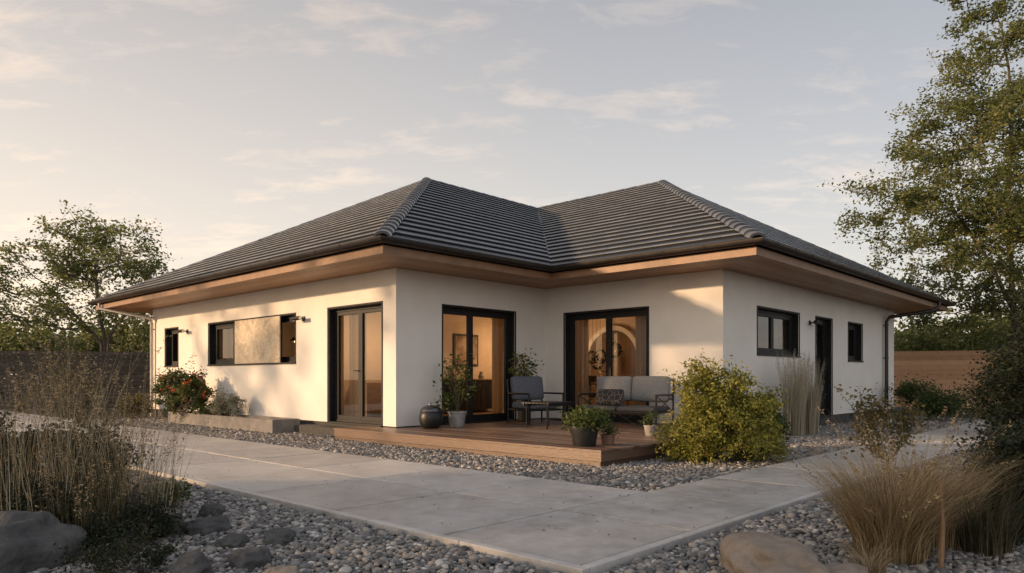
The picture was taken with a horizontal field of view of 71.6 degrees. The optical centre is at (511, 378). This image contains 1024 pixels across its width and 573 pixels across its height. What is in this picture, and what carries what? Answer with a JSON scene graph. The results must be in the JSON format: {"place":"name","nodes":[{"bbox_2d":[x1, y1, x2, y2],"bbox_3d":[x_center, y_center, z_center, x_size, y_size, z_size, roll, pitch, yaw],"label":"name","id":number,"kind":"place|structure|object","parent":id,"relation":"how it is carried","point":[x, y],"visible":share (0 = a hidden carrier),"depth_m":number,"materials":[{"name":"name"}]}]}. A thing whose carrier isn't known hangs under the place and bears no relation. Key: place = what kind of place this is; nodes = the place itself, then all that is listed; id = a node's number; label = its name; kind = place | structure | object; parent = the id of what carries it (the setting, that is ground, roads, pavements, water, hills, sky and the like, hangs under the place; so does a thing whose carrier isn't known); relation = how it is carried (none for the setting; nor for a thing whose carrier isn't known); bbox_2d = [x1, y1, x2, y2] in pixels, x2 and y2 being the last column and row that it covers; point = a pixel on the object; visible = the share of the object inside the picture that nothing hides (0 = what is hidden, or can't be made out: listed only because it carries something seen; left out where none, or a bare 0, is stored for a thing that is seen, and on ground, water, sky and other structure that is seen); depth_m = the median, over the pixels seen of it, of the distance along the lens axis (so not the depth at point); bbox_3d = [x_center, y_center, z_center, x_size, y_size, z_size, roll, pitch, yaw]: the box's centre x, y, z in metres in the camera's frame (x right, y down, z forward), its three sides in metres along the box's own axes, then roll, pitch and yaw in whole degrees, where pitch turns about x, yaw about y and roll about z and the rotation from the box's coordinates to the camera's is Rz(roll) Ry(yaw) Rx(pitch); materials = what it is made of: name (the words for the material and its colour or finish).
{"place":"outdoors","nodes":[
{"label":"outdoors","id":0,"kind":"place"},
{"bbox_2d":[0,393,996,451],"bbox_3d":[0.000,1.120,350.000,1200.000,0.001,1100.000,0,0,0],"label":"ground","id":1,"kind":"structure","parent":0,"point":[148,414],"depth_m":22.82,"materials":[{"name":"green plant"}]},
{"bbox_2d":[0,314,151,397],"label":"hedge","id":2,"kind":"object","parent":1,"relation":"on","point":[17,342],"visible":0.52,"depth_m":28.18,"materials":[{"name":"green plant"}]},
{"bbox_2d":[0,350,153,412],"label":"fence","id":3,"kind":"object","parent":1,"relation":"on","point":[126,364],"visible":0.27,"depth_m":23.69,"materials":[{"name":"brown wood"}]},
{"bbox_2d":[0,200,175,409],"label":"tree","id":4,"kind":"object","parent":1,"relation":"on","point":[145,271],"visible":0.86,"depth_m":24.54,"materials":[{"name":"green plant"}]},
{"bbox_2d":[0,308,1008,389],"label":"distant woodland","id":5,"kind":"object","parent":1,"relation":"on","point":[78,331],"visible":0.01,"depth_m":58.38,"materials":[{"name":"green plant"}]},
{"bbox_2d":[87,177,955,435],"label":"house","id":6,"kind":"structure","parent":1,"relation":"on","point":[392,292],"depth_m":14.56,"materials":[{"name":"paint"}]},
{"bbox_2d":[164,327,178,366],"bbox_3d":[-9.134,-0.845,19.251,0.910,1.070,0.245,0,0,43],"label":"window","id":7,"kind":"structure","parent":6,"relation":"in","point":[170,341],"depth_m":19.50,"materials":[{"name":"black glass"}]},
{"bbox_2d":[207,312,295,365],"bbox_3d":[-5.964,-0.845,16.294,4.160,1.070,0.245,0,0,43],"label":"window","id":8,"kind":"structure","parent":6,"relation":"in","point":[213,329],"depth_m":17.15,"materials":[{"name":"black glass"}]},
{"bbox_2d":[327,301,382,426],"bbox_3d":[-2.912,-0.265,13.463,1.795,2.270,0.222,0,0,43],"label":"door","id":9,"kind":"structure","parent":6,"relation":"in","point":[334,402],"depth_m":13.75,"materials":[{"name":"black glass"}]},
{"bbox_2d":[367,383,380,412],"bbox_3d":[-2.775,0.289,15.799,0.420,1.100,1.600,0,0,43],"label":"sideboard","id":10,"kind":"object","parent":6,"relation":"on","point":[373,397],"depth_m":15.28,"materials":[{"name":"brown wood"}]},
{"bbox_2d":[453,334,477,365],"bbox_3d":[-1.154,-0.711,17.842,0.034,0.800,0.840,0,0,43],"label":"picture frame","id":11,"kind":"object","parent":6,"relation":"attached to","point":[459,344],"visible":0.71,"depth_m":17.73,"materials":[{"name":"wood"}]},
{"bbox_2d":[443,379,491,410],"bbox_3d":[-1.059,0.384,17.617,0.470,0.750,1.840,0,0,43],"label":"console cabinet","id":12,"kind":"object","parent":6,"relation":"in","point":[482,398],"visible":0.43,"depth_m":17.52,"materials":[{"name":"brown wood"}]},
{"bbox_2d":[478,372,483,378],"bbox_3d":[-0.775,-0.082,17.899,0.160,0.180,0.158,0,0,0],"label":"vase","id":13,"kind":"object","parent":12,"relation":"on","point":[481,375],"visible":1,"depth_m":17.85,"materials":[{"name":"ceramic"}]},
{"bbox_2d":[442,304,515,424],"bbox_3d":[-0.690,-0.265,14.118,0.222,2.270,2.045,0,0,43],"label":"door","id":14,"kind":"structure","parent":6,"relation":"in","point":[508,317],"depth_m":14.24,"materials":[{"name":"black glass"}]},
{"bbox_2d":[589,319,598,363],"bbox_3d":[2.096,-1.081,18.505,0.380,1.417,0.173,0,0,-17],"label":"hanging ornament","id":15,"kind":"object","parent":6,"relation":"hanging from","point":[597,360],"visible":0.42,"depth_m":18.50,"materials":[{"name":"black metal"}]},
{"bbox_2d":[590,356,603,369],"bbox_3d":[2.151,-0.993,17.917,0.385,1.595,0.172,0,0,-17],"label":"hanging ornament","id":16,"kind":"object","parent":6,"relation":"hanging from","point":[600,367],"visible":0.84,"depth_m":17.90,"materials":[{"name":"green plant"}]},
{"bbox_2d":[592,348,605,365],"bbox_3d":[2.035,-1.042,16.364,0.391,1.496,0.188,0,0,-29],"label":"hanging ornament","id":17,"kind":"object","parent":6,"relation":"hanging from","point":[600,362],"visible":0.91,"depth_m":16.36,"materials":[{"name":"green plant"}]},
{"bbox_2d":[563,306,648,422],"bbox_3d":[1.940,-0.265,14.484,2.110,2.270,0.222,0,0,43],"label":"door","id":18,"kind":"structure","parent":6,"relation":"in","point":[569,318],"depth_m":14.65,"materials":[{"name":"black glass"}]},
{"bbox_2d":[613,318,619,357],"bbox_3d":[2.558,-1.154,17.798,0.399,1.271,0.168,0,0,-17],"label":"hanging ornament","id":19,"kind":"object","parent":6,"relation":"hanging from","point":[618,348],"visible":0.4,"depth_m":17.81,"materials":[{"name":"black metal"}]},
{"bbox_2d":[613,341,623,357],"bbox_3d":[2.288,-1.118,15.853,0.385,1.345,0.159,0,0,-22],"label":"hanging ornament","id":20,"kind":"object","parent":6,"relation":"hanging from","point":[619,345],"visible":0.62,"depth_m":15.87,"materials":[{"name":"black metal"}]},
{"bbox_2d":[757,305,800,357],"bbox_3d":[5.375,-0.930,14.514,0.245,0.960,2.133,0,0,43],"label":"window","id":21,"kind":"structure","parent":6,"relation":"in","point":[792,319],"depth_m":14.75,"materials":[{"name":"black metal"}]},
{"bbox_2d":[815,316,832,416],"bbox_3d":[7.086,-0.270,16.366,0.222,2.280,1.090,0,0,43],"label":"door","id":22,"kind":"structure","parent":6,"relation":"in","point":[825,325],"depth_m":16.70,"materials":[{"name":"black glass"}]},
{"bbox_2d":[848,321,863,361],"bbox_3d":[8.584,-0.915,17.957,0.245,0.990,1.120,0,0,43],"label":"window","id":23,"kind":"structure","parent":6,"relation":"in","point":[856,329],"depth_m":18.30,"materials":[{"name":"black glass"}]},
{"bbox_2d":[817,0,1023,414],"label":"tree","id":24,"kind":"object","parent":1,"relation":"on","point":[1001,205],"visible":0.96,"depth_m":21.70,"materials":[{"name":"green plant"}]},
{"bbox_2d":[894,350,998,407],"bbox_3d":[18.266,0.078,23.547,12.176,2.084,0.100,0,0,19],"label":"fence","id":25,"kind":"object","parent":1,"relation":"on","point":[955,364],"visible":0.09,"depth_m":24.67,"materials":[{"name":"brown wood"}]},
{"bbox_2d":[894,298,1023,360],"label":"hedge","id":26,"kind":"object","parent":1,"relation":"on","point":[924,343],"visible":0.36,"depth_m":27.44,"materials":[{"name":"green plant"}]},
{"bbox_2d":[0,410,1016,572],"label":"paved path","id":27,"kind":"structure","parent":0,"point":[497,516],"depth_m":6.33,"materials":[{"name":"concrete"}]},
{"bbox_2d":[0,0,1023,374],"label":"sky","id":28,"kind":"structure","parent":0,"point":[228,124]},
{"bbox_2d":[28,417,1023,572],"bbox_3d":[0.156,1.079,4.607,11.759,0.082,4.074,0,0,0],"label":"pebble gravel","id":29,"kind":"structure","parent":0,"point":[358,547],"depth_m":4.45,"materials":[{"name":"grey gravel"}]},
{"bbox_2d":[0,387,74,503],"bbox_3d":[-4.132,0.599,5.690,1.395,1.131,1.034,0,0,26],"label":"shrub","id":30,"kind":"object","parent":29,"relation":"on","point":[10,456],"visible":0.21,"depth_m":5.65,"materials":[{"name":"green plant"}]},
{"bbox_2d":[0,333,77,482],"bbox_3d":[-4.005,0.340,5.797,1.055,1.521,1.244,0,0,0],"label":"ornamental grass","id":31,"kind":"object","parent":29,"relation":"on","point":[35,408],"depth_m":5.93,"materials":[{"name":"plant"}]},
{"bbox_2d":[0,510,87,572],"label":"boulder","id":32,"kind":"object","parent":29,"relation":"on","point":[27,538],"visible":0.91,"depth_m":4.00,"materials":[{"name":"grey stone"}]},
{"bbox_2d":[0,359,110,521],"bbox_3d":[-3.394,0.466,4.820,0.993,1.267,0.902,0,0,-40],"label":"ornamental grass","id":33,"kind":"object","parent":29,"relation":"on","point":[2,465],"depth_m":4.81,"materials":[{"name":"plant"}]},
{"bbox_2d":[0,341,133,506],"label":"ornamental grass","id":34,"kind":"object","parent":29,"relation":"on","point":[15,424],"depth_m":5.04,"materials":[{"name":"plant"}]},
{"bbox_2d":[2,337,141,444],"bbox_3d":[-4.297,0.359,6.939,1.475,1.490,0.948,0,0,30],"label":"shrub","id":35,"kind":"object","parent":29,"relation":"on","point":[65,388],"visible":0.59,"depth_m":6.86,"materials":[{"name":"brown plant"}]},
{"bbox_2d":[1,320,150,478],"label":"ornamental grass","id":36,"kind":"object","parent":29,"relation":"on","point":[60,395],"depth_m":5.39,"materials":[{"name":"plant"}]},
{"bbox_2d":[0,413,153,484],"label":"shrub","id":37,"kind":"object","parent":29,"relation":"on","point":[43,439],"visible":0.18,"depth_m":6.15,"materials":[{"name":"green plant"}]},
{"bbox_2d":[22,445,138,554],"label":"ornamental grass","id":38,"kind":"object","parent":29,"relation":"on","point":[76,501],"depth_m":4.37,"materials":[{"name":"plant"}]},
{"bbox_2d":[0,461,194,556],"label":"shrub","id":39,"kind":"object","parent":29,"relation":"on","point":[126,525],"visible":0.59,"depth_m":4.62,"materials":[{"name":"green plant"}]},
{"bbox_2d":[5,316,196,535],"bbox_3d":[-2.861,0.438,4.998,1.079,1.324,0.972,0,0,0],"label":"ornamental grass","id":40,"kind":"object","parent":29,"relation":"on","point":[131,425],"depth_m":4.91,"materials":[{"name":"plant"}]},
{"bbox_2d":[54,419,181,550],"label":"ornamental grass","id":41,"kind":"object","parent":29,"relation":"on","point":[119,498],"depth_m":4.57,"materials":[{"name":"plant"}]},
{"bbox_2d":[53,518,187,572],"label":"shrub","id":42,"kind":"object","parent":29,"relation":"on","point":[157,556],"visible":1,"depth_m":3.89,"materials":[{"name":"green plant"}]},
{"bbox_2d":[40,368,217,521],"bbox_3d":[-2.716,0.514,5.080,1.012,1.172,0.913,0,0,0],"label":"ornamental grass","id":43,"kind":"object","parent":29,"relation":"on","point":[141,439],"depth_m":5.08,"materials":[{"name":"plant"}]},
{"bbox_2d":[116,392,153,418],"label":"shrub","id":44,"kind":"object","parent":29,"relation":"on","point":[139,402],"visible":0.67,"depth_m":19.06,"materials":[{"name":"green plant"}]},
{"bbox_2d":[134,476,193,507],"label":"shrub","id":45,"kind":"object","parent":29,"relation":"on","point":[178,487],"visible":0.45,"depth_m":5.89,"materials":[{"name":"green plant"}]},
{"bbox_2d":[151,514,184,537],"bbox_3d":[-2.379,1.053,4.903,0.222,0.239,0.194,0,0,8],"label":"boulder","id":46,"kind":"object","parent":29,"relation":"on","point":[182,524],"visible":0.12,"depth_m":4.87,"materials":[{"name":"grey stone"}]},
{"bbox_2d":[169,550,212,572],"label":"boulder","id":47,"kind":"object","parent":29,"relation":"on","point":[197,561],"visible":1,"depth_m":3.85,"materials":[{"name":"grey stone"}]},
{"bbox_2d":[183,516,231,539],"bbox_3d":[-2.149,1.066,5.004,0.258,0.178,0.338,0,0,41],"label":"boulder","id":48,"kind":"object","parent":29,"relation":"on","point":[204,526],"visible":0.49,"depth_m":4.93,"materials":[{"name":"grey stone"}]},
{"bbox_2d":[197,503,225,517],"bbox_3d":[-2.376,1.064,5.605,0.192,0.173,0.210,0,0,8],"label":"boulder","id":49,"kind":"object","parent":29,"relation":"on","point":[212,509],"visible":0.64,"depth_m":5.54,"materials":[{"name":"grey stone"}]},
{"bbox_2d":[214,533,249,548],"bbox_3d":[-1.813,1.075,4.606,0.208,0.133,0.184,0,0,16],"label":"boulder","id":50,"kind":"object","parent":29,"relation":"on","point":[231,540],"visible":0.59,"depth_m":4.56,"materials":[{"name":"grey stone"}]},
{"bbox_2d":[168,411,299,433],"bbox_3d":[-6.358,0.960,15.886,5.100,0.300,0.600,0,0,43],"label":"planter box","id":51,"kind":"object","parent":29,"relation":"on","point":[266,424],"visible":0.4,"depth_m":14.99,"materials":[{"name":"concrete"}]},
{"bbox_2d":[150,363,217,415],"bbox_3d":[-7.735,0.286,16.765,1.466,1.299,1.263,0,0,35],"label":"rose shrub","id":52,"kind":"object","parent":51,"relation":"in","point":[192,386],"visible":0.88,"depth_m":16.58,"materials":[{"name":"green plant"}]},
{"bbox_2d":[189,399,222,414],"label":"shrub","id":53,"kind":"object","parent":51,"relation":"on","point":[202,409],"visible":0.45,"depth_m":16.29,"materials":[{"name":"green plant"}]},
{"bbox_2d":[207,385,249,415],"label":"shrub","id":54,"kind":"object","parent":51,"relation":"on","point":[223,404],"visible":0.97,"depth_m":15.82,"materials":[{"name":"green plant"}]},
{"bbox_2d":[227,546,270,571],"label":"boulder","id":55,"kind":"object","parent":29,"relation":"on","point":[252,558],"visible":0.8,"depth_m":4.04,"materials":[{"name":"grey stone"}]},
{"bbox_2d":[263,527,295,546],"bbox_3d":[-1.555,1.072,4.749,0.207,0.126,0.391,0,0,-16],"label":"boulder","id":56,"kind":"object","parent":29,"relation":"on","point":[282,536],"visible":0.72,"depth_m":4.66,"materials":[{"name":"grey stone"}]},
{"bbox_2d":[262,565,301,572],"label":"boulder","id":57,"kind":"object","parent":29,"relation":"on","point":[287,569],"visible":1,"depth_m":3.82,"materials":[{"name":"beige stone"}]},
{"bbox_2d":[333,419,724,466],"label":"wooden deck","id":58,"kind":"structure","parent":29,"relation":"on","point":[536,439],"depth_m":10.49,"materials":[{"name":"brown wood"}]},
{"bbox_2d":[419,403,442,428],"bbox_3d":[-1.420,0.647,12.457,0.420,0.442,0.420,0,0,43],"label":"kettle pot","id":59,"kind":"object","parent":58,"relation":"on","point":[430,416],"visible":1,"depth_m":12.30,"materials":[{"name":"black metal"}]},
{"bbox_2d":[433,351,480,426],"bbox_3d":[-1.026,0.175,12.864,0.821,1.386,0.784,0,0,42],"label":"potted plant","id":60,"kind":"object","parent":58,"relation":"on","point":[456,416],"visible":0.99,"depth_m":12.79,"materials":[{"name":"green plant"}]},
{"bbox_2d":[507,348,543,420],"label":"potted plant","id":61,"kind":"object","parent":58,"relation":"on","point":[521,415],"visible":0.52,"depth_m":14.49,"materials":[{"name":"green plant"}]},
{"bbox_2d":[506,376,563,424],"bbox_3d":[0.446,0.411,13.827,0.836,0.914,0.796,0,0,-33],"label":"armchair","id":62,"kind":"object","parent":58,"relation":"on","point":[528,388],"visible":0.8,"depth_m":13.88,"materials":[{"name":"grey fabric"}]},
{"bbox_2d":[521,401,573,428],"bbox_3d":[0.641,0.640,12.682,0.592,0.455,0.800,0,0,37],"label":"coffee table","id":63,"kind":"object","parent":58,"relation":"on","point":[548,404],"visible":1,"depth_m":12.53,"materials":[{"name":"black metal"}]},
{"bbox_2d":[557,400,615,446],"bbox_3d":[0.958,0.575,9.173,0.746,0.587,0.758,0,0,0],"label":"potted plant","id":64,"kind":"object","parent":58,"relation":"on","point":[585,429],"visible":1,"depth_m":9.05,"materials":[{"name":"green plant"}]},
{"bbox_2d":[600,420,621,444],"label":"potted plant","id":65,"kind":"object","parent":58,"relation":"on","point":[608,438],"visible":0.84,"depth_m":9.34,"materials":[{"name":"green plant"}]},
{"bbox_2d":[577,376,674,425],"bbox_3d":[2.070,0.411,12.948,1.586,0.914,0.796,0,0,36],"label":"garden sofa","id":66,"kind":"object","parent":58,"relation":"on","point":[655,389],"visible":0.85,"depth_m":12.85,"materials":[{"name":"grey fabric"}]},
{"bbox_2d":[595,389,623,404],"bbox_3d":[1.770,0.333,12.873,0.540,0.291,0.202,0,0,36],"label":"throw cushion","id":67,"kind":"object","parent":66,"relation":"on","point":[609,396],"visible":1,"depth_m":12.79,"materials":[{"name":"grey fabric"}]},
{"bbox_2d":[638,410,660,435],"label":"potted plant","id":68,"kind":"object","parent":58,"relation":"on","point":[649,426],"visible":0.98,"depth_m":10.78,"materials":[{"name":"green plant"}]},
{"bbox_2d":[91,416,982,495],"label":"pebble gravel","id":69,"kind":"structure","parent":29,"relation":"on","point":[641,475],"depth_m":9.36,"materials":[{"name":"grey gravel"}]},
{"bbox_2d":[650,348,793,464],"bbox_3d":[2.755,0.468,9.214,1.893,1.728,1.884,0,0,0],"label":"shrub","id":70,"kind":"object","parent":29,"relation":"on","point":[746,433],"visible":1,"depth_m":9.06,"materials":[{"name":"green plant"}]},
{"bbox_2d":[750,384,793,452],"bbox_3d":[3.590,0.635,10.424,1.188,1.117,1.096,0,0,-37],"label":"shrub","id":71,"kind":"object","parent":29,"relation":"on","point":[778,417],"visible":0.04,"depth_m":10.19,"materials":[{"name":"green plant"}]},
{"bbox_2d":[719,531,830,572],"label":"boulder","id":72,"kind":"object","parent":29,"relation":"on","point":[753,552],"visible":0.98,"depth_m":3.72,"materials":[{"name":"beige stone"}]},
{"bbox_2d":[776,350,812,435],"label":"ornamental grass","id":73,"kind":"object","parent":29,"relation":"on","point":[795,405],"depth_m":13.36,"materials":[{"name":"beige plant"}]},
{"bbox_2d":[787,356,825,433],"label":"ornamental grass","id":74,"kind":"object","parent":29,"relation":"on","point":[812,420],"depth_m":13.71,"materials":[{"name":"beige plant"}]},
{"bbox_2d":[825,562,867,572],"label":"boulder","id":75,"kind":"object","parent":29,"relation":"on","point":[849,567],"visible":0.76,"depth_m":3.73,"materials":[{"name":"beige stone"}]},
{"bbox_2d":[819,523,922,572],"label":"ornamental grass","id":76,"kind":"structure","parent":29,"relation":"on","point":[883,564],"depth_m":3.88,"materials":[{"name":"plant"}]},
{"bbox_2d":[833,383,931,462],"bbox_3d":[4.247,0.572,8.139,0.934,1.064,1.059,0,0,42],"label":"shrub","id":77,"kind":"object","parent":29,"relation":"on","point":[903,418],"visible":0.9,"depth_m":8.14,"materials":[{"name":"green plant"}]},
{"bbox_2d":[756,437,1023,565],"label":"ornamental grass","id":78,"kind":"object","parent":29,"relation":"on","point":[866,518],"depth_m":4.14,"materials":[{"name":"plant"}]},
{"bbox_2d":[804,399,1013,562],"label":"ornamental grass","id":79,"kind":"object","parent":29,"relation":"on","point":[913,464],"depth_m":4.23,"materials":[{"name":"plant"}]},
{"bbox_2d":[884,370,981,420],"bbox_3d":[10.870,0.436,18.492,2.455,1.339,2.704,0,0,0],"label":"shrub","id":80,"kind":"object","parent":29,"relation":"on","point":[930,400],"visible":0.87,"depth_m":18.05,"materials":[{"name":"green plant"}]},
{"bbox_2d":[846,442,1023,550],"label":"ornamental grass","id":81,"kind":"object","parent":29,"relation":"on","point":[952,538],"depth_m":4.46,"materials":[{"name":"plant"}]},
{"bbox_2d":[938,480,944,567],"bbox_3d":[2.450,0.840,4.050,0.038,0.521,0.028,0,0,0],"label":"wooden stake","id":82,"kind":"object","parent":29,"relation":"on","point":[942,546],"visible":0.79,"depth_m":4.04,"materials":[{"name":"brown wood"}]},
{"bbox_2d":[915,460,1023,559],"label":"ornamental grass","id":83,"kind":"object","parent":29,"relation":"on","point":[977,537],"depth_m":4.31,"materials":[{"name":"plant"}]},
{"bbox_2d":[945,289,1023,481],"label":"shrub","id":84,"kind":"object","parent":29,"relation":"on","point":[1012,380],"visible":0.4,"depth_m":6.54,"materials":[{"name":"green plant"}]},
{"bbox_2d":[955,418,1023,544],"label":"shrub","id":85,"kind":"object","parent":29,"relation":"on","point":[1014,446],"visible":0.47,"depth_m":4.68,"materials":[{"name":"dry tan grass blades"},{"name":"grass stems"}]},
{"bbox_2d":[998,547,1002,564],"bbox_3d":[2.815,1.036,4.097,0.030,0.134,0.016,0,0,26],"label":"shrub","id":86,"kind":"object","parent":29,"relation":"on","point":[1000,556],"visible":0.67,"depth_m":4.09,"materials":[{"name":"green plant"}]},
{"bbox_2d":[589,376,595,403],"bbox_3d":[1.724,0.384,15.975,0.420,0.910,0.425,0,0,43],"label":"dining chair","id":87,"kind":"object","parent":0,"point":[590,396],"visible":0.23,"depth_m":15.70,"materials":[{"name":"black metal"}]},
{"bbox_2d":[591,376,596,387],"bbox_3d":[2.130,0.384,17.514,0.425,0.910,0.420,0,0,43],"label":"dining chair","id":88,"kind":"object","parent":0,"point":[593,378],"visible":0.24,"depth_m":17.70,"materials":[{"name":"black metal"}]},
{"bbox_2d":[589,326,635,404],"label":"wall arch","id":89,"kind":"structure","parent":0,"point":[624,363],"depth_m":18.89,"materials":[{"name":"paint"}]},
{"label":"path base","id":90,"kind":"structure","parent":0,"visible":0},
{"bbox_2d":[945,322,1023,434],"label":"shrub","id":91,"kind":"object","parent":90,"relation":"on","point":[978,392],"visible":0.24,"depth_m":13.03,"materials":[{"name":"green plant"}]}
]}

